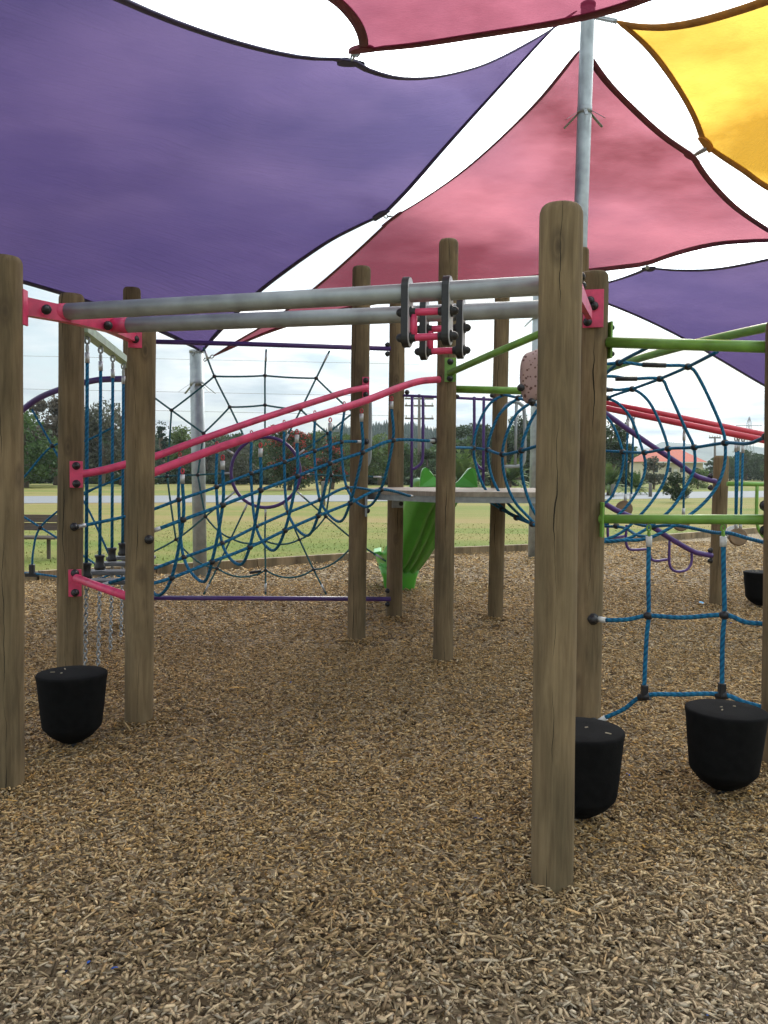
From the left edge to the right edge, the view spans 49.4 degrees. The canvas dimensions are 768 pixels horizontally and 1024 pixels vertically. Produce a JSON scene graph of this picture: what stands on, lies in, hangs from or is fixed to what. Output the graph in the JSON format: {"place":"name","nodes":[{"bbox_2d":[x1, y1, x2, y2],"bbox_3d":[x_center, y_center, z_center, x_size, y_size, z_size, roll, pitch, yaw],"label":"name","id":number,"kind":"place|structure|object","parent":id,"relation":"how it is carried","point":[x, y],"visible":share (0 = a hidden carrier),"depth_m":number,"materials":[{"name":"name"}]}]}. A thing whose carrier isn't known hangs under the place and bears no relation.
{"place":"outdoors","nodes":[
{"label":"outdoors","id":0,"kind":"place"},
{"bbox_2d":[0,533,767,1023],"bbox_3d":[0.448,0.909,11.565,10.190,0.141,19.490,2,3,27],"label":"wood chips","id":1,"kind":"object","parent":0,"point":[516,879],"visible":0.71,"depth_m":3.43,"materials":[{"name":"brown wood"}]},
{"bbox_2d":[0,254,24,797],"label":"wooden post","id":2,"kind":"object","parent":1,"relation":"on","point":[12,681],"visible":0.97,"depth_m":3.76,"materials":[{"name":"brown wood"}]},
{"bbox_2d":[22,272,603,347],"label":"overhead track","id":3,"kind":"structure","parent":2,"relation":"attached to","point":[131,325],"depth_m":3.85,"materials":[{"name":"grey metal"}]},
{"bbox_2d":[396,275,470,359],"bbox_3d":[0.227,-0.847,3.699,0.270,0.297,0.563,1,3,12],"label":"sliding handle","id":4,"kind":"object","parent":3,"relation":"hanging from","point":[448,331],"visible":0.92,"depth_m":3.48,"materials":[{"name":"black plastic"}]},
{"bbox_2d":[57,292,83,666],"bbox_3d":[-2.049,0.027,5.459,0.201,2.870,0.159,1,3,0],"label":"wooden post","id":5,"kind":"object","parent":1,"relation":"on","point":[70,506],"visible":0.81,"depth_m":5.39,"materials":[{"name":"brown wood"}]},
{"bbox_2d":[68,569,124,599],"bbox_3d":[-1.764,0.470,5.190,0.666,0.177,0.075,3,4,41],"label":"pink bar","id":6,"kind":"object","parent":5,"relation":"attached to","point":[76,580],"visible":0.95,"depth_m":5.28,"materials":[{"name":"paint"}]},
{"bbox_2d":[84,328,126,367],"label":"header beam","id":7,"kind":"structure","parent":5,"relation":"attached to","point":[97,339],"depth_m":6.17,"materials":[{"name":"green metal"}]},
{"bbox_2d":[83,336,124,664],"bbox_3d":[-1.965,0.004,5.719,0.400,2.390,0.161,0,3,-6],"label":"hanging step","id":8,"kind":"object","parent":7,"relation":"hanging from","point":[87,573],"visible":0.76,"depth_m":5.66,"materials":[{"name":"metal"}]},
{"bbox_2d":[91,346,124,665],"bbox_3d":[-2.039,-0.023,6.205,0.400,2.394,0.161,0,3,-6],"label":"hanging step","id":9,"kind":"object","parent":7,"relation":"hanging from","point":[99,569],"visible":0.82,"depth_m":6.15,"materials":[{"name":"metal"}]},
{"bbox_2d":[94,355,124,651],"bbox_3d":[-2.118,-0.052,6.723,0.400,2.399,0.161,0,3,-6],"label":"hanging step","id":10,"kind":"object","parent":7,"relation":"hanging from","point":[111,562],"visible":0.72,"depth_m":6.67,"materials":[{"name":"metal"}]},
{"bbox_2d":[106,363,155,640],"bbox_3d":[-2.198,-0.082,7.251,0.400,2.404,0.161,0,3,-6],"label":"hanging step","id":11,"kind":"object","parent":7,"relation":"hanging from","point":[120,555],"visible":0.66,"depth_m":7.19,"materials":[{"name":"metal"}]},
{"bbox_2d":[69,376,440,596],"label":"net bridge","id":12,"kind":"structure","parent":5,"relation":"attached to","point":[78,473],"depth_m":5.77,"materials":[{"name":"pink paint"}]},
{"bbox_2d":[35,665,107,747],"bbox_3d":[-1.674,1.085,4.486,0.367,0.458,0.367,1,3,0],"label":"rubber pod","id":13,"kind":"object","parent":1,"relation":"on","point":[71,700],"visible":0.98,"depth_m":4.35,"materials":[{"name":"black rubber"}]},
{"bbox_2d":[38,564,155,580],"bbox_3d":[-3.905,0.844,11.447,1.551,0.170,0.090,-1,3,-33],"label":"edging timber","id":14,"kind":"object","parent":1,"relation":"on","point":[49,572],"visible":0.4,"depth_m":11.07,"materials":[{"name":"brown wood"}]},
{"bbox_2d":[123,286,140,623],"bbox_3d":[-2.349,-0.365,7.793,0.178,3.413,0.164,1,3,0],"label":"wooden post","id":15,"kind":"object","parent":1,"relation":"on","point":[130,293],"visible":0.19,"depth_m":7.69,"materials":[{"name":"brown wood"}]},
{"bbox_2d":[23,376,120,577],"bbox_3d":[-3.398,-0.330,8.293,2.056,1.986,0.081,1,3,17],"label":"arch net","id":16,"kind":"object","parent":15,"relation":"attached to","point":[30,404],"visible":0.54,"depth_m":8.25,"materials":[{"name":"purple paint"}]},
{"bbox_2d":[154,339,390,606],"bbox_3d":[-1.151,-0.360,8.046,2.473,2.596,0.053,0,3,-8],"label":"web net","id":17,"kind":"object","parent":15,"relation":"attached to","point":[387,347],"visible":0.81,"depth_m":8.03,"materials":[{"name":"black fabric"}]},
{"bbox_2d":[124,332,155,728],"bbox_3d":[-1.416,0.203,4.845,0.194,2.590,0.170,1,3,0],"label":"wooden post","id":18,"kind":"object","parent":1,"relation":"on","point":[139,526],"visible":0.85,"depth_m":4.78,"materials":[{"name":"brown wood"}]},
{"bbox_2d":[180,349,215,576],"bbox_3d":[-2.591,-0.565,11.587,0.484,3.333,0.511,1,3,0],"label":"sail pole","id":19,"kind":"object","parent":1,"relation":"on","point":[197,414],"visible":0.77,"depth_m":11.51,"materials":[{"name":"metal"}]},
{"bbox_2d":[0,0,557,354],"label":"shade sail","id":20,"kind":"object","parent":19,"relation":"attached to","point":[148,152],"visible":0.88,"depth_m":7.72,"materials":[{"name":"purple fabric"}]},
{"bbox_2d":[327,0,652,53],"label":"shade sail","id":21,"kind":"object","parent":20,"relation":"attached to","point":[383,25],"visible":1,"depth_m":4.97,"materials":[{"name":"pink fabric"}]},
{"bbox_2d":[155,559,256,573],"bbox_3d":[-2.600,0.816,12.307,1.552,0.170,0.090,-1,3,-34],"label":"edging timber","id":22,"kind":"object","parent":1,"relation":"on","point":[224,564],"visible":0.5,"depth_m":12.37,"materials":[{"name":"brown wood"}]},
{"bbox_2d":[255,553,348,567],"bbox_3d":[-1.189,0.775,13.304,1.882,0.170,0.090,-2,4,-36],"label":"edging timber","id":23,"kind":"object","parent":1,"relation":"on","point":[290,560],"visible":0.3,"depth_m":13.13,"materials":[{"name":"brown wood"}]},
{"bbox_2d":[347,265,370,643],"bbox_3d":[-0.218,-0.356,7.229,0.179,3.489,0.160,1,3,0],"label":"wooden post","id":24,"kind":"object","parent":1,"relation":"on","point":[360,358],"visible":0.81,"depth_m":7.17,"materials":[{"name":"brown wood"}]},
{"bbox_2d":[368,402,371,465],"bbox_3d":[-0.144,-0.708,7.474,0.076,0.615,0.032,1,3,0],"label":"grab rail","id":25,"kind":"object","parent":24,"relation":"attached to","point":[370,434],"visible":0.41,"depth_m":7.46,"materials":[{"name":"grey metal"}]},
{"bbox_2d":[365,487,535,516],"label":"deck","id":26,"kind":"structure","parent":24,"relation":"attached to","point":[464,495],"depth_m":6.79,"materials":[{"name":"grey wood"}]},
{"bbox_2d":[403,390,496,487],"bbox_3d":[0.648,-0.720,8.266,0.925,0.965,0.045,1,3,0],"label":"deck railing","id":27,"kind":"object","parent":26,"relation":"on","point":[474,399],"visible":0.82,"depth_m":8.26,"materials":[{"name":"metal"}]},
{"bbox_2d":[386,303,404,620],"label":"wooden post","id":28,"kind":"object","parent":1,"relation":"on","point":[394,579],"visible":0.69,"depth_m":8.29,"materials":[{"name":"brown wood"}]},
{"bbox_2d":[374,467,476,590],"bbox_3d":[0.379,0.249,9.784,0.731,1.535,2.782,0,3,-13],"label":"slide","id":29,"kind":"object","parent":1,"relation":"on","point":[418,533],"visible":0.54,"depth_m":9.52,"materials":[{"name":"green plastic"}]},
{"bbox_2d":[433,238,457,666],"bbox_3d":[0.471,-0.315,6.411,0.156,3.499,0.159,1,3,0],"label":"wooden post","id":30,"kind":"object","parent":1,"relation":"on","point":[444,513],"visible":0.8,"depth_m":6.36,"materials":[{"name":"brown wood"}]},
{"bbox_2d":[456,386,521,394],"bbox_3d":[0.994,-0.924,6.362,0.962,0.090,0.056,1,3,12],"label":"green bar","id":31,"kind":"object","parent":30,"relation":"attached to","point":[487,389],"visible":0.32,"depth_m":6.38,"materials":[{"name":"paint"}]},
{"bbox_2d":[444,331,537,381],"bbox_3d":[0.817,-1.090,5.604,0.097,0.293,1.550,-1,3,-26],"label":"green bar","id":32,"kind":"object","parent":30,"relation":"attached to","point":[452,369],"visible":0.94,"depth_m":5.81,"materials":[{"name":"paint"}]},
{"bbox_2d":[517,349,537,405],"bbox_3d":[1.048,-0.958,5.950,0.210,0.404,0.148,1,3,0],"label":"climbing hold","id":33,"kind":"object","parent":32,"relation":"attached to","point":[527,386],"visible":0.66,"depth_m":5.91,"materials":[{"name":"pink plastic"}]},
{"bbox_2d":[456,349,763,543],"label":"rope tunnel","id":34,"kind":"structure","parent":30,"relation":"attached to","point":[521,450],"depth_m":6.18,"materials":[{"name":"blue fabric"}]},
{"bbox_2d":[488,297,509,620],"bbox_3d":[1.149,-0.425,8.392,0.171,3.536,0.151,1,3,0],"label":"wooden post","id":35,"kind":"object","parent":1,"relation":"on","point":[497,517],"visible":0.68,"depth_m":8.34,"materials":[{"name":"brown wood"}]},
{"bbox_2d":[524,296,537,558],"bbox_3d":[2.617,-1.386,14.348,0.495,4.787,0.523,1,3,0],"label":"sail pole","id":36,"kind":"object","parent":1,"relation":"on","point":[531,530],"visible":0.18,"depth_m":14.30,"materials":[{"name":"metal"}]},
{"bbox_2d":[608,258,767,385],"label":"shade sail","id":37,"kind":"object","parent":36,"relation":"attached to","point":[690,303],"visible":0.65,"depth_m":13.41,"materials":[{"name":"purple fabric"}]},
{"bbox_2d":[531,200,582,898],"bbox_3d":[0.610,0.273,2.959,0.164,2.672,0.158,1,3,0],"label":"wooden post","id":38,"kind":"object","parent":1,"relation":"on","point":[557,492],"visible":0.95,"depth_m":2.89,"materials":[{"name":"brown wood"}]},
{"bbox_2d":[564,19,605,246],"bbox_3d":[2.140,-2.091,9.106,0.451,6.710,0.475,1,3,0],"label":"sail pole","id":39,"kind":"object","parent":1,"relation":"on","point":[584,115],"visible":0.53,"depth_m":8.94,"materials":[{"name":"metal"}]},
{"bbox_2d":[203,51,767,361],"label":"shade sail","id":40,"kind":"object","parent":39,"relation":"attached to","point":[656,194],"visible":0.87,"depth_m":10.84,"materials":[{"name":"pink fabric"}]},
{"bbox_2d":[594,0,767,190],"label":"shade sail","id":41,"kind":"object","parent":39,"relation":"attached to","point":[714,67],"visible":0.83,"depth_m":7.36,"materials":[{"name":"yellow fabric"}]},
{"bbox_2d":[583,247,588,271],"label":"wooden post","id":42,"kind":"object","parent":1,"relation":"on","point":[585,258],"visible":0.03,"depth_m":8.12,"materials":[{"name":"brown wood"}]},
{"bbox_2d":[575,270,608,718],"bbox_3d":[1.208,0.063,4.908,0.181,2.906,0.170,1,3,0],"label":"wooden post","id":43,"kind":"object","parent":1,"relation":"on","point":[590,567],"visible":0.72,"depth_m":4.83,"materials":[{"name":"brown wood"}]},
{"bbox_2d":[605,411,716,572],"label":"stair rails","id":44,"kind":"object","parent":43,"relation":"attached to","point":[709,478],"visible":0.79,"depth_m":8.75,"materials":[{"name":"purple metal"}]},
{"bbox_2d":[587,500,763,720],"bbox_3d":[1.589,0.605,4.558,1.019,1.366,0.084,3,4,39],"label":"ladder net","id":45,"kind":"object","parent":43,"relation":"attached to","point":[724,615],"visible":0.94,"depth_m":4.53,"materials":[{"name":"fabric"}]},
{"bbox_2d":[606,401,763,442],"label":"swing bars","id":46,"kind":"object","parent":43,"relation":"attached to","point":[696,423],"visible":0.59,"depth_m":8.59,"materials":[{"name":"red paint"}]},
{"bbox_2d":[616,415,634,513],"bbox_3d":[2.627,-0.515,9.085,0.195,1.147,0.088,1,3,0],"label":"disc swing","id":47,"kind":"object","parent":46,"relation":"hanging from","point":[621,505],"visible":0.55,"depth_m":9.08,"materials":[{"name":"blue fabric"}]},
{"bbox_2d":[674,427,689,530],"bbox_3d":[3.067,-0.349,8.592,0.174,1.098,0.086,1,3,0],"label":"disc swing","id":48,"kind":"object","parent":46,"relation":"hanging from","point":[683,503],"visible":0.55,"depth_m":8.58,"materials":[{"name":"blue fabric"}]},
{"bbox_2d":[725,438,738,538],"bbox_3d":[3.652,-0.243,8.697,0.163,1.092,0.085,1,3,0],"label":"disc swing","id":49,"kind":"object","parent":46,"relation":"hanging from","point":[729,528],"visible":0.3,"depth_m":8.69,"materials":[{"name":"blue fabric"}]},
{"bbox_2d":[728,438,747,545],"bbox_3d":[3.530,-0.213,8.298,0.181,1.107,0.087,1,3,0],"label":"disc swing","id":50,"kind":"object","parent":46,"relation":"hanging from","point":[735,541],"visible":0.77,"depth_m":8.29,"materials":[{"name":"brown"}]},
{"bbox_2d":[605,321,764,358],"bbox_3d":[1.622,-0.946,4.503,0.106,0.271,1.022,-2,4,-45],"label":"green bar","id":51,"kind":"object","parent":43,"relation":"attached to","point":[748,346],"visible":0.89,"depth_m":4.49,"materials":[{"name":"paint"}]},
{"bbox_2d":[574,717,624,822],"bbox_3d":[0.840,1.152,3.581,0.367,0.457,0.367,1,3,0],"label":"rubber pod","id":52,"kind":"object","parent":1,"relation":"on","point":[598,755],"visible":0.61,"depth_m":3.43,"materials":[{"name":"black rubber"}]},
{"bbox_2d":[652,532,710,541],"bbox_3d":[6.927,0.557,19.100,3.219,0.170,0.090,-2,4,-39],"label":"edging timber","id":53,"kind":"object","parent":1,"relation":"on","point":[686,535],"visible":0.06,"depth_m":18.98,"materials":[{"name":"brown wood"}]},
{"bbox_2d":[709,456,728,607],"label":"wooden post","id":54,"kind":"object","parent":1,"relation":"on","point":[719,500],"visible":0.67,"depth_m":9.30,"materials":[{"name":"brown wood"}]},
{"bbox_2d":[684,699,767,795],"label":"rubber pod","id":55,"kind":"object","parent":1,"relation":"on","point":[726,745],"visible":0.98,"depth_m":3.77,"materials":[{"name":"black rubber"}]},
{"bbox_2d":[743,570,762,607],"bbox_3d":[4.213,0.894,9.354,0.367,0.456,0.367,1,3,0],"label":"rubber pod","id":56,"kind":"object","parent":1,"relation":"on","point":[753,583],"visible":0.84,"depth_m":9.26,"materials":[{"name":"black rubber"}]},
{"bbox_2d":[761,322,767,764],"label":"wooden post","id":57,"kind":"object","parent":1,"relation":"on","point":[764,695],"visible":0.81,"depth_m":4.20,"materials":[{"name":"brown wood"}]},
{"bbox_2d":[607,323,766,370],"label":"green bar","id":58,"kind":"object","parent":57,"relation":"attached to","point":[745,332],"visible":0.51,"depth_m":4.96,"materials":[{"name":"paint"}]},
{"bbox_2d":[24,477,763,570],"bbox_3d":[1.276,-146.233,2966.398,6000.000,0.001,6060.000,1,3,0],"label":"lawn","id":59,"kind":"structure","parent":0,"point":[470,515],"depth_m":24.35,"materials":[{"name":"green plant"}]},
{"bbox_2d":[23,409,57,487],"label":"tree","id":60,"kind":"object","parent":59,"relation":"on","point":[32,454],"visible":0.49,"depth_m":61.02,"materials":[{"name":"green plant"}]},
{"bbox_2d":[24,514,56,558],"bbox_3d":[-5.950,0.423,13.782,1.240,0.741,0.481,1,3,0],"label":"park bench","id":61,"kind":"object","parent":59,"relation":"on","point":[40,518],"visible":0.27,"depth_m":13.97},
{"bbox_2d":[26,395,95,484],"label":"tree","id":62,"kind":"object","parent":59,"relation":"on","point":[41,406],"visible":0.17,"depth_m":70.56,"materials":[{"name":"green plant"}]},
{"bbox_2d":[30,472,165,483],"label":"hedge","id":63,"kind":"object","parent":59,"relation":"on","point":[92,480],"visible":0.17,"depth_m":78.77,"materials":[{"name":"green plant"}]},
{"bbox_2d":[84,399,121,483],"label":"tree","id":64,"kind":"object","parent":59,"relation":"on","point":[94,448],"visible":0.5,"depth_m":69.53,"materials":[{"name":"green plant"}]},
{"bbox_2d":[155,420,168,465],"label":"tree","id":65,"kind":"object","parent":59,"relation":"on","point":[161,442],"visible":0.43,"depth_m":94.46,"materials":[{"name":"green plant"}]},
{"bbox_2d":[165,425,190,467],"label":"tree","id":66,"kind":"object","parent":59,"relation":"on","point":[179,436],"visible":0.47,"depth_m":89.15,"materials":[{"name":"green plant"}]},
{"bbox_2d":[32,423,375,480],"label":"distant wood","id":67,"kind":"object","parent":59,"relation":"on","point":[319,443],"visible":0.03,"depth_m":119.98,"materials":[{"name":"green plant"}]},
{"bbox_2d":[185,442,225,472],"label":"tree","id":68,"kind":"object","parent":59,"relation":"on","point":[209,460],"visible":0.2,"depth_m":84.78,"materials":[{"name":"green plant"}]},
{"bbox_2d":[163,464,280,484],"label":"hedge","id":69,"kind":"object","parent":59,"relation":"on","point":[210,479],"visible":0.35,"depth_m":82.77,"materials":[{"name":"green plant"}]},
{"bbox_2d":[210,436,257,484],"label":"tree","id":70,"kind":"object","parent":59,"relation":"on","point":[241,464],"visible":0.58,"depth_m":79.21,"materials":[{"name":"green plant"}]},
{"bbox_2d":[242,441,273,469],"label":"tree","id":71,"kind":"object","parent":59,"relation":"on","point":[255,457],"visible":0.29,"depth_m":94.01,"materials":[{"name":"green plant"}]},
{"bbox_2d":[263,424,319,489],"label":"flowering tree","id":72,"kind":"object","parent":59,"relation":"on","point":[275,448],"visible":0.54,"depth_m":61.10,"materials":[{"name":"green plant"}]},
{"bbox_2d":[300,430,333,479],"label":"tree","id":73,"kind":"object","parent":59,"relation":"on","point":[316,447],"visible":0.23,"depth_m":118.78,"materials":[{"name":"green plant"}]},
{"bbox_2d":[312,436,347,488],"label":"flowering tree","id":74,"kind":"object","parent":59,"relation":"on","point":[336,468],"visible":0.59,"depth_m":65.59,"materials":[{"name":"green plant"}]},
{"bbox_2d":[338,435,349,481],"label":"tree","id":75,"kind":"object","parent":59,"relation":"on","point":[347,445],"visible":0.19,"depth_m":109.22,"materials":[{"name":"green plant"}]},
{"bbox_2d":[368,433,387,484],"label":"tree","id":76,"kind":"object","parent":59,"relation":"on","point":[380,469],"visible":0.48,"depth_m":84.22,"materials":[{"name":"green plant"}]},
{"bbox_2d":[404,442,416,476],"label":"tree","id":77,"kind":"object","parent":59,"relation":"on","point":[407,458],"visible":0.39,"depth_m":89.00,"materials":[{"name":"green plant"}]},
{"bbox_2d":[405,394,433,477],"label":"power pole","id":78,"kind":"object","parent":59,"relation":"on","point":[419,406],"visible":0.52,"depth_m":69.63,"materials":[{"name":"grey wood"}]},
{"bbox_2d":[413,447,435,477],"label":"tree","id":79,"kind":"object","parent":59,"relation":"on","point":[428,454],"visible":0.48,"depth_m":69.58,"materials":[{"name":"green plant"}]},
{"bbox_2d":[368,470,489,485],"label":"hedge","id":80,"kind":"object","parent":59,"relation":"on","point":[372,481],"visible":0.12,"depth_m":86.83,"materials":[{"name":"green plant"}]},
{"bbox_2d":[433,444,487,487],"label":"palm","id":81,"kind":"object","parent":59,"relation":"on","point":[464,466],"visible":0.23,"depth_m":61.22,"materials":[{"name":"green plant"}]},
{"bbox_2d":[456,423,491,476],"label":"tree","id":82,"kind":"object","parent":59,"relation":"on","point":[461,430],"visible":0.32,"depth_m":94.20,"materials":[{"name":"green plant"}]},
{"bbox_2d":[454,544,527,554],"bbox_3d":[1.926,0.702,15.315,2.195,0.170,0.090,-1,3,-27],"label":"edging timber","id":83,"kind":"object","parent":59,"relation":"on","point":[466,550],"visible":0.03,"depth_m":15.20,"materials":[{"name":"brown wood"}]},
{"bbox_2d":[485,415,529,485],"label":"tree","id":84,"kind":"object","parent":59,"relation":"on","point":[510,447],"visible":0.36,"depth_m":86.96,"materials":[{"name":"green plant"}]},
{"bbox_2d":[486,455,528,487],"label":"palm","id":85,"kind":"object","parent":59,"relation":"on","point":[512,474],"visible":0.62,"depth_m":69.48,"materials":[{"name":"green plant"}]},
{"bbox_2d":[375,425,640,475],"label":"distant wood","id":86,"kind":"object","parent":59,"relation":"on","point":[433,460],"visible":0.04,"depth_m":145.79,"materials":[{"name":"green plant"}]},
{"bbox_2d":[485,469,636,486],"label":"hedge","id":87,"kind":"object","parent":59,"relation":"on","point":[622,480],"visible":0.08,"depth_m":88.87,"materials":[{"name":"green plant"}]},
{"bbox_2d":[605,459,628,495],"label":"palm","id":88,"kind":"object","parent":59,"relation":"on","point":[611,476],"visible":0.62,"depth_m":54.70,"materials":[{"name":"green plant"}]},
{"bbox_2d":[605,421,636,483],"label":"tree","id":89,"kind":"object","parent":59,"relation":"on","point":[614,445],"visible":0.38,"depth_m":79.07,"materials":[{"name":"green plant"}]},
{"bbox_2d":[617,470,655,494],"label":"palm","id":90,"kind":"object","parent":59,"relation":"on","point":[636,480],"visible":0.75,"depth_m":57.66,"materials":[{"name":"green plant"}]},
{"bbox_2d":[642,456,665,489],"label":"tree","id":91,"kind":"object","parent":59,"relation":"on","point":[652,465],"visible":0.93,"depth_m":74.78,"materials":[{"name":"green plant"}]},
{"bbox_2d":[662,472,692,500],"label":"bush","id":92,"kind":"object","parent":59,"relation":"on","point":[675,488],"visible":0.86,"depth_m":42.78,"materials":[{"name":"green plant"}]},
{"bbox_2d":[685,468,709,488],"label":"bush","id":93,"kind":"object","parent":59,"relation":"on","point":[696,482],"visible":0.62,"depth_m":79.72,"materials":[{"name":"green plant"}]},
{"bbox_2d":[704,449,763,479],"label":"distant wood","id":94,"kind":"object","parent":59,"relation":"on","point":[710,468],"visible":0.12,"depth_m":189.49,"materials":[{"name":"green plant"}]},
{"bbox_2d":[728,456,740,480],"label":"tree","id":95,"kind":"object","parent":59,"relation":"on","point":[731,467],"visible":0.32,"depth_m":169.22,"materials":[{"name":"green plant"}]},
{"bbox_2d":[729,451,757,480],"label":"tree","id":96,"kind":"object","parent":59,"relation":"on","point":[746,472],"visible":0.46,"depth_m":178.72,"materials":[{"name":"green plant"}]},
{"bbox_2d":[747,454,763,480],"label":"tree","id":97,"kind":"object","parent":59,"relation":"on","point":[757,462],"visible":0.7,"depth_m":159.69,"materials":[{"name":"green plant"}]},
{"bbox_2d":[24,491,763,502],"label":"road","id":98,"kind":"structure","parent":0,"point":[157,499],"depth_m":43.88,"materials":[{"name":"grey asphalt"}]},
{"bbox_2d":[23,0,767,448],"label":"sky","id":99,"kind":"structure","parent":0,"point":[316,28],"materials":[{"name":"white"}]},
{"bbox_2d":[502,401,526,467],"bbox_3d":[1.257,-0.750,8.072,0.245,0.656,0.034,1,3,0],"label":"grab rail","id":100,"kind":"object","parent":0,"point":[517,403],"visible":0.63,"depth_m":8.06,"materials":[{"name":"grey metal"}]},
{"bbox_2d":[628,449,706,483],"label":"house","id":101,"kind":"structure","parent":0,"point":[638,461],"depth_m":120.37,"materials":[{"name":"beige paint"}]},
{"bbox_2d":[636,442,763,467],"bbox_3d":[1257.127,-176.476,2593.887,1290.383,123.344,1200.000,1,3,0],"label":"mountains","id":102,"kind":"structure","parent":0,"point":[706,454],"depth_m":2755.83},
{"bbox_2d":[726,482,763,537],"bbox_3d":[4.016,0.009,9.010,0.648,0.668,0.048,1,3,0],"label":"green railing","id":103,"kind":"object","parent":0,"point":[756,484],"visible":0.55,"depth_m":8.98,"materials":[{"name":"metal"}]},
{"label":"pine hill","id":104,"kind":"structure","parent":0,"visible":0},
{"bbox_2d":[315,419,525,472],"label":"pine forest","id":105,"kind":"object","parent":104,"relation":"on","point":[379,429],"visible":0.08,"depth_m":480.18,"materials":[{"name":"green plant"}]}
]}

